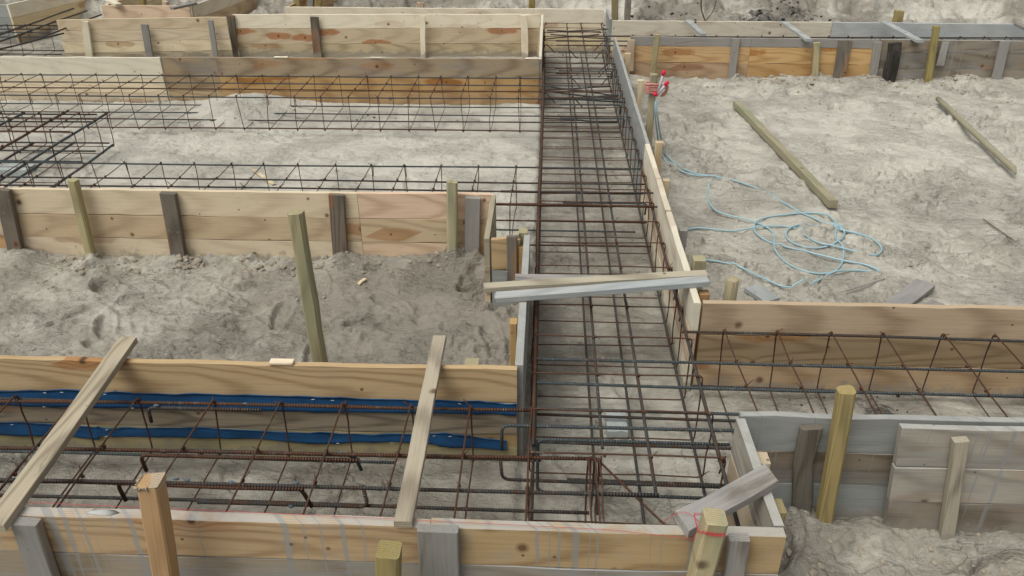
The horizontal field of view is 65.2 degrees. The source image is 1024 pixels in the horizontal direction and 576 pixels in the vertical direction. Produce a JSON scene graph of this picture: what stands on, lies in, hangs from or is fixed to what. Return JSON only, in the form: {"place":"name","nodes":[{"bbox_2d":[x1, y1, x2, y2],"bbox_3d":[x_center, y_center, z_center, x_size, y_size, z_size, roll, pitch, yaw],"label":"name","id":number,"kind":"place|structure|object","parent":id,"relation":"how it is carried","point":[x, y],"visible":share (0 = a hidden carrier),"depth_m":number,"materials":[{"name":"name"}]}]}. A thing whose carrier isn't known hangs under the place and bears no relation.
{"place":"outdoors","nodes":[
{"label":"outdoors","id":0,"kind":"place"},
{"bbox_2d":[0,0,1023,575],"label":"sand ground","id":1,"kind":"structure","parent":0,"point":[886,178],"depth_m":4.57,"materials":[{"name":"beige sand"}]},
{"bbox_2d":[0,4,17,43],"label":"formwork panel","id":2,"kind":"object","parent":1,"relation":"on","point":[5,18],"visible":0.67,"depth_m":9.55,"materials":[{"name":"beige wood"}]},
{"bbox_2d":[0,163,36,175],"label":"concrete block","id":3,"kind":"object","parent":1,"relation":"on","point":[7,167],"depth_m":5.76,"materials":[{"name":"grey concrete"}]},
{"bbox_2d":[0,112,109,161],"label":"rebar cage","id":4,"kind":"object","parent":3,"relation":"on","point":[46,142],"visible":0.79,"depth_m":6.01,"materials":[{"name":"metal"}]},
{"bbox_2d":[6,0,86,43],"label":"formwork panel","id":5,"kind":"object","parent":1,"relation":"on","point":[26,12],"visible":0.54,"depth_m":9.88,"materials":[{"name":"brown wood"}]},
{"bbox_2d":[0,8,101,56],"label":"rebar cage","id":6,"kind":"object","parent":1,"relation":"on","point":[20,27],"visible":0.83,"depth_m":8.72,"materials":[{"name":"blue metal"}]},
{"bbox_2d":[0,109,114,187],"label":"rebar cage","id":7,"kind":"object","parent":1,"relation":"on","point":[49,146],"visible":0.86,"depth_m":5.78,"materials":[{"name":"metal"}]},
{"bbox_2d":[67,177,96,254],"bbox_3d":[-2.401,-0.239,4.552,0.078,0.810,0.052,1,29,2],"label":"timber post","id":8,"kind":"object","parent":1,"relation":"on","point":[79,207],"visible":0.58,"depth_m":4.44,"materials":[{"name":"beige wood"}]},
{"bbox_2d":[0,56,168,102],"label":"formwork panel","id":9,"kind":"object","parent":1,"relation":"on","point":[85,65],"visible":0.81,"depth_m":7.22,"materials":[{"name":"brown wood"}]},
{"bbox_2d":[106,0,161,5],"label":"formwork panel","id":10,"kind":"object","parent":1,"relation":"on","point":[135,2],"visible":0.08,"depth_m":10.02,"materials":[{"name":"brown wood"}]},
{"bbox_2d":[138,0,146,4],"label":"timber post","id":11,"kind":"object","parent":1,"relation":"on","point":[142,2],"visible":0.08,"depth_m":9.53,"materials":[{"name":"yellow wood"}]},
{"bbox_2d":[56,17,233,59],"bbox_3d":[-4.008,-2.689,8.755,1.806,0.498,0.111,-2,29,-3],"label":"formwork panel","id":12,"kind":"object","parent":1,"relation":"on","point":[154,37],"visible":0.84,"depth_m":8.75,"materials":[{"name":"brown wood"}]},
{"bbox_2d":[101,5,191,28],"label":"formwork panel","id":13,"kind":"object","parent":1,"relation":"on","point":[137,11],"visible":0.21,"depth_m":9.35,"materials":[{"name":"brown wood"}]},
{"bbox_2d":[105,0,121,6],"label":"plank","id":14,"kind":"object","parent":13,"relation":"on","point":[114,3],"visible":1,"depth_m":9.33,"materials":[{"name":"brown wood"}]},
{"bbox_2d":[133,472,179,575],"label":"timber post","id":15,"kind":"object","parent":1,"relation":"on","point":[151,489],"visible":1,"depth_m":2.14,"materials":[{"name":"brown wood"}]},
{"bbox_2d":[162,0,168,5],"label":"timber post","id":16,"kind":"object","parent":1,"relation":"on","point":[165,3],"visible":0.09,"depth_m":9.53,"materials":[{"name":"beige wood"}]},
{"bbox_2d":[191,0,257,16],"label":"formwork panel","id":17,"kind":"object","parent":1,"relation":"on","point":[214,8],"visible":0.45,"depth_m":9.94,"materials":[{"name":"brown wood"}]},
{"bbox_2d":[170,2,196,9],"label":"plank","id":18,"kind":"object","parent":17,"relation":"on","point":[183,6],"visible":1,"depth_m":9.16,"materials":[{"name":"grey wood"}]},
{"bbox_2d":[0,186,492,259],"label":"formwork panel","id":19,"kind":"object","parent":1,"relation":"on","point":[138,223],"visible":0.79,"depth_m":4.48,"materials":[{"name":"brown wood"}]},
{"bbox_2d":[0,355,516,461],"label":"formwork panel","id":20,"kind":"object","parent":1,"relation":"on","point":[308,429],"visible":0.73,"depth_m":3.04,"materials":[{"name":"brown wood"}]},
{"bbox_2d":[0,337,137,531],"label":"plank","id":21,"kind":"object","parent":20,"relation":"on","point":[20,491],"visible":1,"depth_m":2.57,"materials":[{"name":"beige wood"}]},
{"bbox_2d":[269,358,294,364],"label":"plank","id":22,"kind":"object","parent":20,"relation":"on","point":[276,361],"visible":1,"depth_m":2.95,"materials":[{"name":"brown wood"}]},
{"bbox_2d":[251,169,275,185],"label":"plank","id":23,"kind":"object","parent":1,"relation":"on","point":[262,176],"visible":0.88,"depth_m":5.68,"materials":[{"name":"brown wood"}]},
{"bbox_2d":[293,0,301,6],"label":"timber post","id":24,"kind":"object","parent":1,"relation":"on","point":[297,3],"visible":0.1,"depth_m":9.40,"materials":[{"name":"beige wood"}]},
{"bbox_2d":[287,209,327,361],"bbox_3d":[-0.773,0.283,3.209,0.063,1.287,0.055,1,29,2],"label":"timber post","id":25,"kind":"object","parent":1,"relation":"on","point":[305,271],"visible":0.5,"depth_m":3.02,"materials":[{"name":"beige wood"}]},
{"bbox_2d":[0,73,619,132],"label":"rebar cage","id":26,"kind":"object","parent":1,"relation":"on","point":[267,97],"visible":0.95,"depth_m":6.64,"materials":[{"name":"brown metal"}]},
{"bbox_2d":[307,0,314,6],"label":"timber post","id":27,"kind":"object","parent":1,"relation":"on","point":[310,3],"visible":0.1,"depth_m":9.40,"materials":[{"name":"grey wood"}]},
{"bbox_2d":[286,0,336,6],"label":"formwork panel","id":28,"kind":"object","parent":1,"relation":"on","point":[327,3],"visible":0.12,"depth_m":10.28,"materials":[{"name":"orange wood"}]},
{"bbox_2d":[315,0,322,6],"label":"timber post","id":29,"kind":"object","parent":1,"relation":"on","point":[318,3],"visible":0.11,"depth_m":9.39,"materials":[{"name":"yellow wood"}]},
{"bbox_2d":[0,159,657,246],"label":"rebar cage","id":30,"kind":"object","parent":1,"relation":"on","point":[404,166],"visible":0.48,"depth_m":4.81,"materials":[{"name":"metal"}]},
{"bbox_2d":[0,395,666,524],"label":"rebar cage","id":31,"kind":"object","parent":1,"relation":"on","point":[228,485],"visible":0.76,"depth_m":2.70,"materials":[{"name":"metal"}]},
{"bbox_2d":[161,57,538,104],"bbox_3d":[-1.442,-1.826,7.173,3.363,0.477,0.029,1,29,2],"label":"formwork panel","id":32,"kind":"object","parent":1,"relation":"on","point":[434,67],"visible":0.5,"depth_m":7.13,"materials":[{"name":"brown wood"}]},
{"bbox_2d":[357,278,366,284],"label":"plank","id":33,"kind":"object","parent":1,"relation":"on","point":[361,281],"visible":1,"depth_m":4.30,"materials":[{"name":"brown wood"}]},
{"bbox_2d":[226,14,539,57],"bbox_3d":[-1.421,-2.784,8.908,3.522,0.512,0.124,1,29,2],"label":"formwork panel","id":34,"kind":"object","parent":1,"relation":"on","point":[376,35],"visible":0.92,"depth_m":8.89,"materials":[{"name":"brown wood"}]},
{"bbox_2d":[375,540,401,575],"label":"timber post","id":35,"kind":"object","parent":1,"relation":"on","point":[388,560],"visible":1,"depth_m":2.08,"materials":[{"name":"yellow wood"}]},
{"bbox_2d":[0,507,785,575],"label":"formwork panel","id":36,"kind":"object","parent":1,"relation":"on","point":[43,541],"visible":0.94,"depth_m":2.29,"materials":[{"name":"brown wood"}]},
{"bbox_2d":[394,335,445,527],"bbox_3d":[-0.291,0.427,2.653,0.054,0.027,0.954,0,29,1],"label":"plank","id":37,"kind":"object","parent":36,"relation":"on","point":[409,493],"visible":1,"depth_m":2.54,"materials":[{"name":"beige wood"}]},
{"bbox_2d":[417,2,423,7],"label":"timber post","id":38,"kind":"object","parent":1,"relation":"on","point":[420,4],"visible":0.1,"depth_m":9.51,"materials":[{"name":"beige wood"}]},
{"bbox_2d":[284,7,603,50],"bbox_3d":[-0.783,-2.963,9.165,3.643,0.474,0.030,2,29,3],"label":"formwork panel","id":39,"kind":"object","parent":1,"relation":"on","point":[552,15],"visible":0.21,"depth_m":9.06,"materials":[{"name":"brown wood"}]},
{"bbox_2d":[447,179,457,251],"bbox_3d":[-0.334,-0.245,4.440,0.090,0.750,0.051,1,29,2],"label":"timber post","id":40,"kind":"object","parent":1,"relation":"on","point":[452,213],"visible":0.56,"depth_m":4.33,"materials":[{"name":"beige wood"}]},
{"bbox_2d":[465,358,478,364],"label":"timber stake","id":41,"kind":"object","parent":1,"relation":"on","point":[471,361],"visible":0.1,"depth_m":3.24,"materials":[{"name":"beige wood"}]},
{"bbox_2d":[484,195,495,302],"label":"formwork panel","id":42,"kind":"object","parent":1,"relation":"on","point":[490,231],"visible":0.69,"depth_m":4.00,"materials":[{"name":"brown wood"}]},
{"bbox_2d":[491,235,519,308],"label":"formwork panel","id":43,"kind":"object","parent":1,"relation":"on","point":[505,257],"visible":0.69,"depth_m":3.90,"materials":[{"name":"beige wood"}]},
{"bbox_2d":[510,318,516,365],"bbox_3d":[0.007,0.421,3.443,0.033,0.656,0.051,1,29,2],"label":"timber stake","id":44,"kind":"object","parent":1,"relation":"on","point":[513,331],"visible":0.28,"depth_m":3.30,"materials":[{"name":"brown wood"}]},
{"bbox_2d":[519,246,522,273],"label":"timber stake","id":45,"kind":"object","parent":1,"relation":"on","point":[520,256],"visible":0.18,"depth_m":3.89,"materials":[{"name":"brown wood"}]},
{"bbox_2d":[515,235,529,455],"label":"formwork panel","id":46,"kind":"object","parent":1,"relation":"on","point":[521,358],"visible":0.73,"depth_m":3.15,"materials":[{"name":"grey wood"}]},
{"bbox_2d":[515,274,603,280],"bbox_3d":[0.226,-0.038,3.473,0.426,0.023,0.052,1,29,2],"label":"plank","id":47,"kind":"object","parent":46,"relation":"on","point":[530,276],"visible":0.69,"depth_m":3.48,"materials":[{"name":"grey wood"}]},
{"bbox_2d":[519,228,527,245],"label":"timber stake","id":48,"kind":"object","parent":1,"relation":"on","point":[523,232],"visible":0.12,"depth_m":3.91,"materials":[{"name":"beige wood"}]},
{"bbox_2d":[529,0,534,7],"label":"timber post","id":49,"kind":"object","parent":1,"relation":"on","point":[531,3],"visible":0.1,"depth_m":9.29,"materials":[{"name":"yellow wood"}]},
{"bbox_2d":[538,15,543,104],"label":"formwork panel","id":50,"kind":"object","parent":1,"relation":"on","point":[540,53],"visible":0.72,"depth_m":7.20,"materials":[{"name":"brown wood"}]},
{"bbox_2d":[604,9,611,62],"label":"formwork panel","id":51,"kind":"object","parent":1,"relation":"on","point":[608,25],"visible":0.6,"depth_m":8.63,"materials":[{"name":"grey wood"}]},
{"bbox_2d":[611,0,617,19],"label":"timber post","id":52,"kind":"object","parent":1,"relation":"on","point":[614,9],"visible":0.24,"depth_m":9.24,"materials":[{"name":"yellow wood"}]},
{"bbox_2d":[605,412,627,436],"bbox_3d":[0.432,0.567,3.316,0.085,0.052,0.134,1,29,2],"label":"concrete block","id":53,"kind":"object","parent":1,"relation":"on","point":[615,422],"depth_m":3.28,"materials":[{"name":"grey concrete"}]},
{"bbox_2d":[496,23,739,525],"bbox_3d":[0.510,-0.958,5.626,1.640,0.349,7.479,-3,29,-4],"label":"rebar cage","id":54,"kind":"object","parent":1,"relation":"on","point":[601,440],"visible":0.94,"depth_m":3.69,"materials":[{"name":"metal"}]},
{"bbox_2d":[623,0,630,35],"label":"timber post","id":55,"kind":"object","parent":1,"relation":"on","point":[627,10],"visible":0.21,"depth_m":9.14,"materials":[{"name":"beige wood"}]},
{"bbox_2d":[624,53,630,76],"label":"timber stake","id":56,"kind":"object","parent":1,"relation":"on","point":[627,59],"visible":0.27,"depth_m":7.17,"materials":[{"name":"beige wood"}]},
{"bbox_2d":[611,37,649,201],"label":"formwork panel","id":57,"kind":"object","parent":1,"relation":"on","point":[639,130],"visible":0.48,"depth_m":6.08,"materials":[{"name":"grey wood"}]},
{"bbox_2d":[636,79,643,114],"bbox_3d":[1.037,-1.388,6.606,0.048,0.661,0.046,1,29,2],"label":"timber stake","id":58,"kind":"object","parent":1,"relation":"on","point":[640,82],"visible":0.38,"depth_m":6.47,"materials":[{"name":"brown wood"}]},
{"bbox_2d":[646,73,657,148],"bbox_3d":[0.988,-1.077,5.779,0.054,0.939,0.050,1,29,2],"label":"timber post","id":59,"kind":"object","parent":1,"relation":"on","point":[650,111],"visible":0.46,"depth_m":5.66,"materials":[{"name":"beige wood"}]},
{"bbox_2d":[644,81,668,96],"bbox_3d":[1.006,-1.391,5.579,0.156,0.091,0.134,1,29,2],"label":"marking tape","id":60,"kind":"object","parent":59,"relation":"attached to","point":[650,88],"visible":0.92,"depth_m":5.55,"materials":[{"name":"plastic"}]},
{"bbox_2d":[649,34,659,79],"bbox_3d":[1.367,-2.061,7.791,0.081,0.797,0.053,1,29,2],"label":"timber post","id":61,"kind":"object","parent":1,"relation":"on","point":[655,52],"visible":0.47,"depth_m":7.66,"materials":[{"name":"beige wood"}]},
{"bbox_2d":[654,141,662,173],"bbox_3d":[0.911,-0.594,5.133,0.052,0.716,0.046,1,29,2],"label":"timber stake","id":62,"kind":"object","parent":1,"relation":"on","point":[658,149],"visible":0.23,"depth_m":4.97,"materials":[{"name":"beige wood"}]},
{"bbox_2d":[662,178,669,198],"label":"timber stake","id":63,"kind":"object","parent":1,"relation":"on","point":[666,182],"visible":0.16,"depth_m":4.63,"materials":[{"name":"beige wood"}]},
{"bbox_2d":[640,144,700,392],"bbox_3d":[0.811,-0.221,4.291,0.034,0.471,1.982,1,29,2],"label":"formwork panel","id":64,"kind":"object","parent":1,"relation":"on","point":[689,300],"visible":0.57,"depth_m":3.96,"materials":[{"name":"brown wood"}]},
{"bbox_2d":[483,270,707,292],"bbox_3d":[0.365,-0.030,3.458,0.978,0.027,0.054,-3,30,-5],"label":"plank","id":65,"kind":"object","parent":64,"relation":"on","point":[489,287],"visible":0.82,"depth_m":3.44,"materials":[{"name":"beige wood"}]},
{"bbox_2d":[494,276,710,302],"bbox_3d":[0.389,0.005,3.396,0.931,0.030,0.059,-4,30,-7],"label":"plank","id":66,"kind":"object","parent":64,"relation":"on","point":[598,289],"visible":1,"depth_m":3.38,"materials":[{"name":"grey wood"}]},
{"bbox_2d":[678,228,687,251],"bbox_3d":[0.874,-0.024,4.242,0.047,0.633,0.041,1,29,2],"label":"timber stake","id":67,"kind":"object","parent":1,"relation":"on","point":[682,232],"visible":0.16,"depth_m":4.09,"materials":[{"name":"grey wood"}]},
{"bbox_2d":[691,255,705,291],"bbox_3d":[0.858,0.167,3.825,0.057,0.696,0.061,1,29,2],"label":"timber stake","id":68,"kind":"object","parent":1,"relation":"on","point":[698,262],"visible":0.16,"depth_m":3.65,"materials":[{"name":"beige wood"}]},
{"bbox_2d":[694,290,709,358],"bbox_3d":[0.833,0.301,3.620,0.046,0.648,0.046,1,29,2],"label":"timber stake","id":69,"kind":"object","parent":1,"relation":"on","point":[704,294],"visible":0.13,"depth_m":3.47,"materials":[{"name":"brown wood"}]},
{"bbox_2d":[686,507,727,575],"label":"timber post","id":70,"kind":"object","parent":1,"relation":"on","point":[705,554],"visible":1,"depth_m":2.12,"materials":[{"name":"beige wood"}]},
{"bbox_2d":[26,502,725,541],"bbox_3d":[-0.980,0.619,2.228,3.085,0.116,0.152,1,29,2],"label":"red twine","id":71,"kind":"object","parent":70,"relation":"attached to","point":[717,534],"visible":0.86,"depth_m":2.25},
{"bbox_2d":[700,0,715,20],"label":"twig","id":72,"kind":"object","parent":1,"relation":"on","point":[702,11],"visible":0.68,"depth_m":9.57,"materials":[{"name":"brown wood"}]},
{"bbox_2d":[610,20,831,63],"bbox_3d":[2.189,-2.590,8.488,2.269,0.469,0.029,2,29,3],"label":"formwork panel","id":73,"kind":"object","parent":1,"relation":"on","point":[713,28],"visible":0.31,"depth_m":8.40,"materials":[{"name":"brown wood"}]},
{"bbox_2d":[723,276,738,300],"bbox_3d":[1.036,0.208,3.898,0.066,0.581,0.062,1,29,2],"label":"timber stake","id":74,"kind":"object","parent":1,"relation":"on","point":[731,287],"visible":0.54,"depth_m":3.76,"materials":[{"name":"beige wood"}]},
{"bbox_2d":[627,36,882,78],"bbox_3d":[2.324,-2.207,7.769,2.415,0.436,0.085,2,29,3],"label":"formwork panel","id":75,"kind":"object","parent":1,"relation":"on","point":[707,58],"visible":0.87,"depth_m":7.75,"materials":[{"name":"orange wood"}]},
{"bbox_2d":[685,20,705,35],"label":"plank","id":76,"kind":"object","parent":75,"relation":"on","point":[695,28],"visible":1,"depth_m":7.97,"materials":[{"name":"white wood"}]},
{"bbox_2d":[780,21,811,41],"bbox_3d":[2.790,-2.526,7.866,0.064,0.026,0.824,0,29,1],"label":"plank","id":77,"kind":"object","parent":75,"relation":"on","point":[797,32],"visible":1,"depth_m":7.82,"materials":[{"name":"grey wood"}]},
{"bbox_2d":[726,418,786,528],"bbox_3d":[0.776,0.751,2.569,0.076,0.460,0.481,1,29,2],"label":"formwork panel","id":78,"kind":"object","parent":1,"relation":"on","point":[767,509],"visible":0.39,"depth_m":2.53,"materials":[{"name":"beige wood"}]},
{"bbox_2d":[675,463,778,537],"bbox_3d":[0.626,0.611,2.316,0.389,0.032,0.079,-17,34,-28],"label":"plank","id":79,"kind":"object","parent":78,"relation":"on","point":[745,490],"visible":0.88,"depth_m":2.30,"materials":[{"name":"grey wood"}]},
{"bbox_2d":[744,284,779,300],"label":"plank","id":80,"kind":"object","parent":1,"relation":"on","point":[757,292],"visible":0.81,"depth_m":4.11,"materials":[{"name":"grey wood"}]},
{"bbox_2d":[653,70,882,287],"bbox_3d":[1.312,-0.780,4.905,1.076,0.704,2.118,-12,32,-20],"label":"hose","id":81,"kind":"object","parent":1,"relation":"on","point":[659,91],"visible":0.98,"depth_m":4.76,"materials":[{"name":"blue plastic"}]},
{"bbox_2d":[536,328,1023,485],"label":"rebar cage","id":82,"kind":"object","parent":1,"relation":"on","point":[801,389],"visible":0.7,"depth_m":3.12,"materials":[{"name":"metal"}]},
{"bbox_2d":[733,100,837,207],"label":"timber beam","id":83,"kind":"structure","parent":1,"relation":"on","point":[811,181],"depth_m":5.72,"materials":[{"name":"beige wood"}]},
{"bbox_2d":[555,34,1023,74],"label":"rebar cage","id":84,"kind":"object","parent":1,"relation":"on","point":[982,38],"visible":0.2,"depth_m":8.16,"materials":[{"name":"metal"}]},
{"bbox_2d":[811,42,820,75],"bbox_3d":[2.933,-2.035,7.763,0.133,0.688,0.052,1,29,2],"label":"timber post","id":85,"kind":"object","parent":1,"relation":"on","point":[815,58],"visible":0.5,"depth_m":7.65,"materials":[{"name":"beige wood"}]},
{"bbox_2d":[815,385,856,522],"bbox_3d":[1.095,0.717,2.764,0.113,0.909,0.054,1,29,2],"label":"timber post","id":86,"kind":"object","parent":1,"relation":"on","point":[842,414],"visible":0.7,"depth_m":2.64,"materials":[{"name":"yellow wood"}]},
{"bbox_2d":[692,300,1023,394],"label":"formwork panel","id":87,"kind":"object","parent":1,"relation":"on","point":[979,321],"visible":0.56,"depth_m":3.39,"materials":[{"name":"brown wood"}]},
{"bbox_2d":[845,278,884,290],"bbox_3d":[1.838,-0.017,4.157,0.284,0.008,0.009,-14,32,-23],"label":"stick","id":88,"kind":"object","parent":1,"relation":"on","point":[864,284],"visible":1,"depth_m":4.15,"materials":[{"name":"beige wood"}]},
{"bbox_2d":[738,411,1023,518],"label":"formwork panel","id":89,"kind":"object","parent":1,"relation":"on","point":[793,445],"visible":0.46,"depth_m":2.73,"materials":[{"name":"grey wood"}]},
{"bbox_2d":[892,10,904,22],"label":"timber post","id":90,"kind":"object","parent":1,"relation":"on","point":[898,15],"visible":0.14,"depth_m":8.48,"materials":[{"name":"yellow wood"}]},
{"bbox_2d":[884,278,934,303],"bbox_3d":[2.013,0.053,4.079,0.436,0.032,0.103,-24,37,-36],"label":"plank","id":91,"kind":"object","parent":1,"relation":"on","point":[916,291],"visible":0.64,"depth_m":4.10,"materials":[{"name":"grey wood"}]},
{"bbox_2d":[829,22,1023,40],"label":"formwork panel","id":92,"kind":"object","parent":1,"relation":"on","point":[857,29],"visible":0.3,"depth_m":8.27,"materials":[{"name":"grey wood"}]},
{"bbox_2d":[924,25,940,82],"bbox_3d":[3.979,-2.051,7.633,0.132,0.873,0.060,1,29,2],"label":"timber post","id":93,"kind":"object","parent":1,"relation":"on","point":[931,58],"visible":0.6,"depth_m":7.52,"materials":[{"name":"yellow wood"}]},
{"bbox_2d":[924,299,944,304],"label":"plank","id":94,"kind":"object","parent":1,"relation":"on","point":[931,302],"visible":0.31,"depth_m":4.04,"materials":[{"name":"beige wood"}]},
{"bbox_2d":[877,39,1023,82],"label":"formwork panel","id":95,"kind":"object","parent":1,"relation":"on","point":[984,58],"visible":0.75,"depth_m":7.61,"materials":[{"name":"grey wood"}]},
{"bbox_2d":[880,21,923,42],"bbox_3d":[3.805,-2.508,7.823,0.074,0.026,0.866,0,29,1],"label":"plank","id":96,"kind":"object","parent":95,"relation":"on","point":[903,32],"visible":1,"depth_m":7.76,"materials":[{"name":"grey wood"}]},
{"bbox_2d":[1013,23,1023,29],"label":"plank","id":97,"kind":"object","parent":95,"relation":"on","point":[1020,25],"visible":1,"depth_m":8.02,"materials":[{"name":"beige wood"}]},
{"bbox_2d":[882,423,1023,539],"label":"formwork panel","id":98,"kind":"object","parent":1,"relation":"on","point":[947,481],"visible":0.9,"depth_m":2.68,"materials":[{"name":"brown wood"}]},
{"bbox_2d":[935,97,1016,173],"bbox_3d":[3.577,-1.222,6.219,0.044,0.049,1.767,4,30,8],"label":"wooden stake","id":99,"kind":"object","parent":1,"relation":"on","point":[988,146],"visible":1,"depth_m":6.06,"materials":[{"name":"beige wood"}]},
{"bbox_2d":[983,218,1015,241],"bbox_3d":[2.923,-0.349,4.805,0.009,0.008,0.319,-2,29,-4],"label":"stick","id":100,"kind":"object","parent":1,"relation":"on","point":[999,230],"visible":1,"depth_m":4.79,"materials":[{"name":"beige wood"}]},
{"bbox_2d":[234,0,915,412],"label":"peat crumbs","id":101,"kind":"object","parent":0,"point":[758,20],"visible":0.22,"depth_m":10.08,"materials":[{"name":"brown soil"}]}
]}

